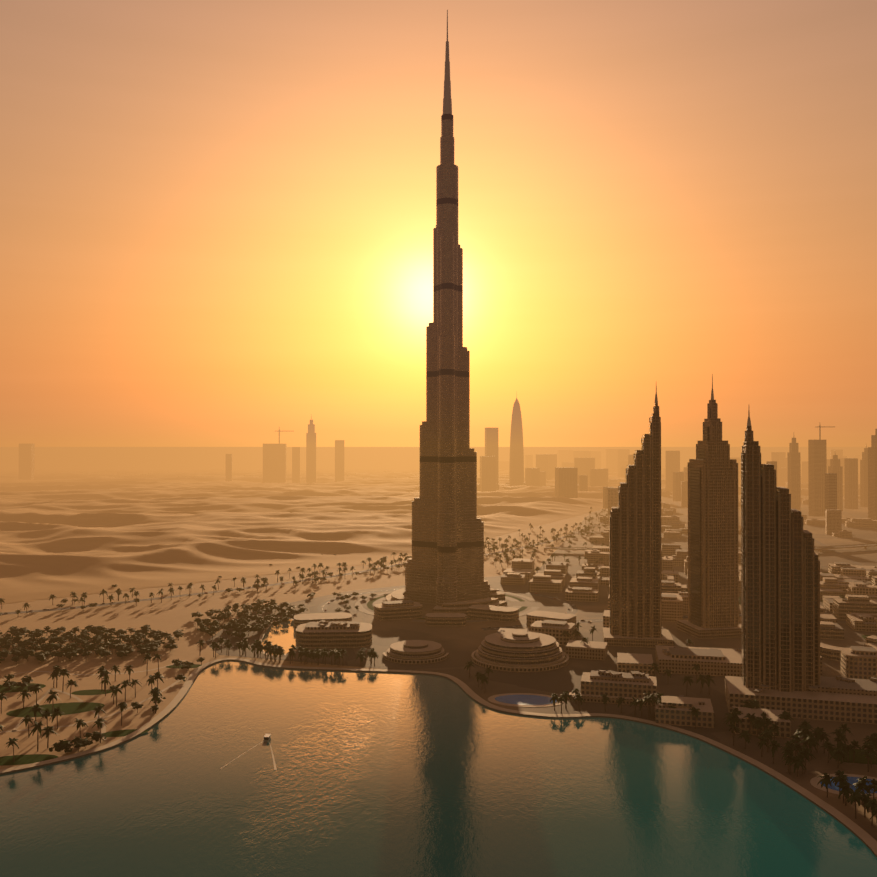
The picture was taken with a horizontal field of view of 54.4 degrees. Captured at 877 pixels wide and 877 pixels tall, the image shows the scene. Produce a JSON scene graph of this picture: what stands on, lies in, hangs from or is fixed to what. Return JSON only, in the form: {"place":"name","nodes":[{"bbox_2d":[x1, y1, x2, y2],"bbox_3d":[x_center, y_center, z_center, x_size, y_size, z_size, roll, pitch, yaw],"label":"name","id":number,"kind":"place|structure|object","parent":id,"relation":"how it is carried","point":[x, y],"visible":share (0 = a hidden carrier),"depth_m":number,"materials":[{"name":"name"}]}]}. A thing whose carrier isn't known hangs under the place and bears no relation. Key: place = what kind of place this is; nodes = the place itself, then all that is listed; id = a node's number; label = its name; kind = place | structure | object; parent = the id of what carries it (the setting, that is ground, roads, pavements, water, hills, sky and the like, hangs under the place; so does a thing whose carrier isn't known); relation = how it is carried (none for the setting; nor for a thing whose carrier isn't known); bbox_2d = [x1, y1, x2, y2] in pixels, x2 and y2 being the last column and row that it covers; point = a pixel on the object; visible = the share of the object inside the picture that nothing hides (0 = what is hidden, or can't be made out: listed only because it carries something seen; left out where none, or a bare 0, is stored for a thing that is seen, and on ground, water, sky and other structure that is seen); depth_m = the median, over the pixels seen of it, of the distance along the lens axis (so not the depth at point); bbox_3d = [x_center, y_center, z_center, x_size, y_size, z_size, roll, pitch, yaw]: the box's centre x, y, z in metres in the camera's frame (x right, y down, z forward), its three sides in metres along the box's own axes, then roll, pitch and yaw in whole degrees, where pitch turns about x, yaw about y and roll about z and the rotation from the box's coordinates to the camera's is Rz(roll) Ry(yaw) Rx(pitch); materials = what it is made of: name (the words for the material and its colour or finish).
{"place":"outdoors","nodes":[
{"label":"outdoors","id":0,"kind":"place"},
{"bbox_2d":[259,619,297,655],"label":"lagoon","id":1,"kind":"structure","parent":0,"point":[283,634],"depth_m":987.79,"materials":[{"name":"liquid"}]},
{"bbox_2d":[0,468,665,604],"bbox_3d":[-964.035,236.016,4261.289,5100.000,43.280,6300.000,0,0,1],"label":"dunes","id":2,"kind":"structure","parent":0,"point":[64,534],"depth_m":2235.34,"materials":[{"name":"beige sand"}]},
{"bbox_2d":[0,447,871,844],"bbox_3d":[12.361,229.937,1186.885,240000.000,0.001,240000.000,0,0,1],"label":"ground","id":3,"kind":"structure","parent":0,"point":[168,615],"depth_m":1188.26,"materials":[{"name":"beige sand"}]},
{"bbox_2d":[0,660,186,740],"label":"park paths","id":4,"kind":"structure","parent":3,"relation":"on","point":[103,728],"depth_m":739.17,"materials":[{"name":"beige concrete"}]},
{"bbox_2d":[0,664,200,765],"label":"lawns","id":5,"kind":"structure","parent":3,"relation":"on","point":[72,708],"depth_m":708.48,"materials":[{"name":"green plant"}]},
{"bbox_2d":[0,521,608,751],"bbox_3d":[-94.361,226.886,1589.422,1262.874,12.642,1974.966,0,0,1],"label":"broadleaf trees","id":6,"kind":"object","parent":3,"relation":"on","point":[69,651],"visible":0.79,"depth_m":951.07,"materials":[{"name":"green plant"}]},
{"bbox_2d":[0,507,876,825],"bbox_3d":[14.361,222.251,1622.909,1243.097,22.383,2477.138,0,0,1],"label":"palm trees","id":7,"kind":"object","parent":3,"relation":"on","point":[814,737],"visible":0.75,"depth_m":700.29,"materials":[{"name":"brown plant"}]},
{"bbox_2d":[1,398,876,519],"bbox_3d":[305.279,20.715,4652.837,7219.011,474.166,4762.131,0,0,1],"label":"skyline","id":8,"kind":"structure","parent":3,"relation":"on","point":[822,479],"depth_m":3954.09,"materials":[{"name":"beige concrete"}]},
{"bbox_2d":[0,661,876,876],"bbox_3d":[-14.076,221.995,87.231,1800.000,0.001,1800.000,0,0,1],"label":"lake water","id":9,"kind":"structure","parent":0,"point":[378,774],"depth_m":534.30,"materials":[{"name":"teal liquid"}]},
{"bbox_2d":[220,734,276,769],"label":"boat","id":10,"kind":"object","parent":9,"relation":"on","point":[267,737],"visible":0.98,"depth_m":628.56,"materials":[{"name":"white"}]},
{"bbox_2d":[0,658,876,856],"bbox_3d":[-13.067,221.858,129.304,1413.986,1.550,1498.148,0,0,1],"label":"promenade","id":11,"kind":"structure","parent":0,"point":[861,834],"depth_m":660.29,"materials":[{"name":"brown"}]},
{"bbox_2d":[0,495,876,630],"bbox_3d":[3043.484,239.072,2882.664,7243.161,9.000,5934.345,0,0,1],"label":"roads","id":12,"kind":"structure","parent":0,"point":[323,606],"depth_m":1293.98,"materials":[{"name":"grey asphalt"}]},
{"bbox_2d":[0,0,876,446],"label":"sky","id":13,"kind":"structure","parent":0,"point":[218,217],"materials":[{"name":"orange"}]},
{"bbox_2d":[205,458,876,840],"bbox_3d":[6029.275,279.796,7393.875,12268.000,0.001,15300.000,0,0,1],"label":"city ground","id":14,"kind":"structure","parent":0,"point":[459,644],"depth_m":906.97,"materials":[{"name":"beige concrete"}]},
{"bbox_2d":[405,10,489,605],"bbox_3d":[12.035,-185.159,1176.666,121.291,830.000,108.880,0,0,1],"label":"skyscraper","id":15,"kind":"structure","parent":14,"relation":"on","point":[445,563],"depth_m":1184.51,"materials":[{"name":"metal"}]},
{"bbox_2d":[294,588,876,796],"bbox_3d":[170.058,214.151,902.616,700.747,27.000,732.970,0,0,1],"label":"low-rise buildings","id":16,"kind":"structure","parent":14,"relation":"on","point":[536,648],"depth_m":839.69,"materials":[{"name":"concrete"}]},
{"bbox_2d":[355,556,876,764],"bbox_3d":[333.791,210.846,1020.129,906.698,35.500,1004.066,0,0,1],"label":"low-rise buildings","id":17,"kind":"structure","parent":14,"relation":"on","point":[858,662],"depth_m":1076.55,"materials":[{"name":"concrete"}]},
{"bbox_2d":[603,386,673,647],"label":"tower","id":18,"kind":"structure","parent":14,"relation":"on","point":[635,560],"depth_m":940.09,"materials":[{"name":"concrete"}]},
{"bbox_2d":[677,374,741,638],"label":"tower","id":19,"kind":"structure","parent":14,"relation":"on","point":[713,585],"depth_m":986.42,"materials":[{"name":"concrete"}]},
{"bbox_2d":[573,462,876,622],"bbox_3d":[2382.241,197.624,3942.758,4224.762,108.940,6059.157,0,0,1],"label":"city blocks","id":20,"kind":"structure","parent":14,"relation":"on","point":[833,521],"depth_m":1943.22,"materials":[{"name":"concrete"}]},
{"bbox_2d":[741,410,819,691],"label":"tower","id":21,"kind":"structure","parent":14,"relation":"on","point":[780,594],"depth_m":714.94,"materials":[{"name":"concrete"}]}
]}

